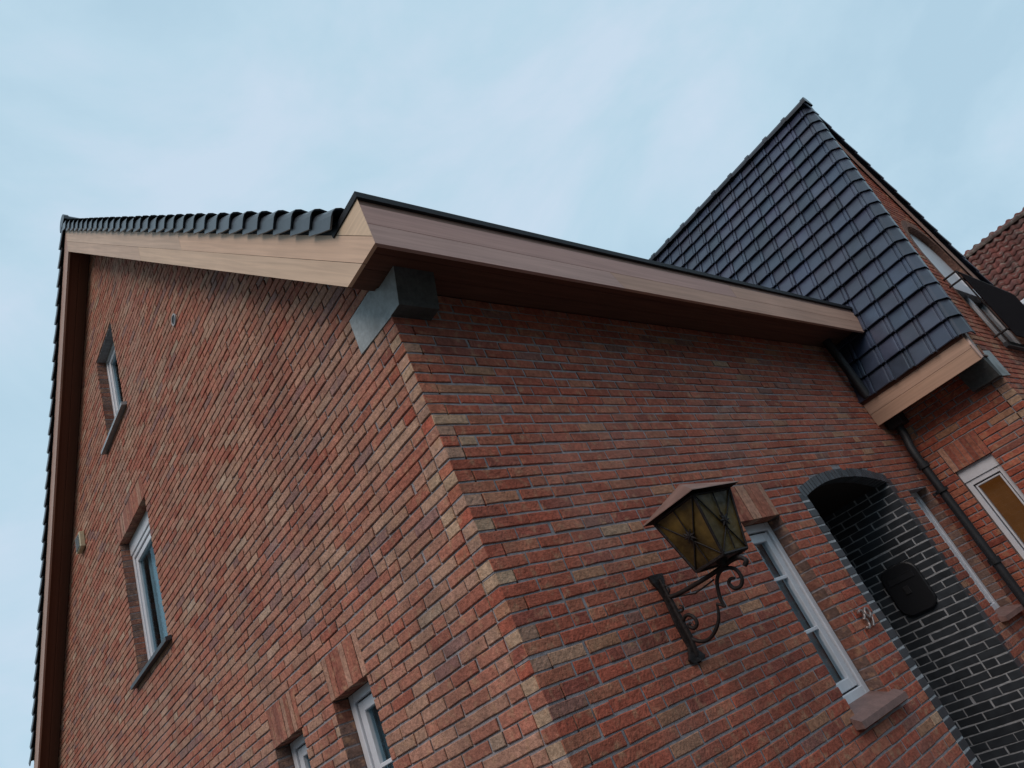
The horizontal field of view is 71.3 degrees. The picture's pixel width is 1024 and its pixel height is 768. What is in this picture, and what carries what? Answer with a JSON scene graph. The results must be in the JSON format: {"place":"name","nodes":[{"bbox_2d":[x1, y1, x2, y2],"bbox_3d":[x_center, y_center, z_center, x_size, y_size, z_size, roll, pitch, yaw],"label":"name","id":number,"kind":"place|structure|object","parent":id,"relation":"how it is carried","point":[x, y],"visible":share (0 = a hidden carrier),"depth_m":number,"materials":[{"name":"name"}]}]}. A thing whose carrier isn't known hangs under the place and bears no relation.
{"place":"outdoors","nodes":[
{"label":"outdoors","id":0,"kind":"place"},
{"bbox_2d":[0,0,1023,767],"label":"sky","id":1,"kind":"structure","parent":0,"point":[603,124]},
{"bbox_2d":[29,97,1023,767],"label":"brick house","id":2,"kind":"structure","parent":0,"point":[363,481],"depth_m":4.73,"materials":[{"name":"red brick"}]},
{"bbox_2d":[75,531,85,553],"bbox_3d":[-5.225,1.919,8.633,0.070,0.200,0.220,2,-38,-42],"label":"alarm box","id":3,"kind":"object","parent":2,"relation":"attached to","point":[80,543],"visible":1,"depth_m":8.58,"materials":[{"name":"beige plastic"}]},
{"bbox_2d":[101,342,126,454],"bbox_3d":[-4.406,0.011,7.978,0.277,1.218,0.970,2,-38,-42],"label":"window","id":4,"kind":"structure","parent":2,"relation":"in","point":[119,407],"depth_m":8.16,"materials":[{"name":"white glass"}]},
{"bbox_2d":[129,510,171,689],"bbox_3d":[-3.467,1.964,6.863,0.277,1.468,1.250,2,-38,-42],"label":"window","id":5,"kind":"structure","parent":2,"relation":"in","point":[140,545],"depth_m":7.11,"materials":[{"name":"white plastic"}]},
{"bbox_2d":[290,734,310,767],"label":"window","id":6,"kind":"structure","parent":2,"relation":"in","point":[301,759],"depth_m":4.54,"materials":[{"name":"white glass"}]},
{"bbox_2d":[348,682,393,767],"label":"window","id":7,"kind":"structure","parent":2,"relation":"in","point":[362,703],"depth_m":3.96,"materials":[{"name":"white glass"}]},
{"bbox_2d":[642,481,748,664],"bbox_3d":[0.910,0.859,3.402,0.364,0.747,0.584,-1,-36,-39],"label":"wall lantern","id":8,"kind":"object","parent":2,"relation":"attached to","point":[698,527],"depth_m":3.33,"materials":[{"name":"metal"}]},
{"bbox_2d":[744,522,908,729],"bbox_3d":[1.769,1.398,4.303,0.615,1.233,0.277,2,-38,-42],"label":"window","id":9,"kind":"structure","parent":2,"relation":"in","point":[867,706],"depth_m":4.36,"materials":[{"name":"white plastic"}]},
{"bbox_2d":[853,607,874,629],"bbox_3d":[2.224,1.469,4.490,0.158,0.134,0.031,2,-38,-42],"label":"house number","id":10,"kind":"object","parent":2,"relation":"attached to","point":[863,612],"visible":1,"depth_m":4.48,"materials":[{"name":"metal"}]},
{"bbox_2d":[881,561,936,615],"bbox_3d":[3.266,1.688,5.886,0.038,0.400,0.320,2,-38,-42],"label":"letterbox","id":11,"kind":"object","parent":2,"relation":"attached to","point":[908,588],"visible":1,"depth_m":5.87,"materials":[{"name":"black metal"}]},
{"bbox_2d":[901,220,1023,351],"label":"window","id":12,"kind":"structure","parent":2,"relation":"in","point":[937,257],"depth_m":8.35,"materials":[{"name":"white glass"}]},
{"bbox_2d":[910,492,1023,621],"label":"window","id":13,"kind":"structure","parent":2,"relation":"in","point":[1005,613],"depth_m":6.18,"materials":[{"name":"white glass"}]},
{"bbox_2d":[956,453,1023,559],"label":"window","id":14,"kind":"structure","parent":2,"relation":"in","point":[986,478],"depth_m":6.39,"materials":[{"name":"white glass"}]},
{"bbox_2d":[964,207,1023,304],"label":"neighbour house","id":15,"kind":"structure","parent":0,"point":[996,258],"depth_m":16.55,"materials":[{"name":"red tile"}]}
]}

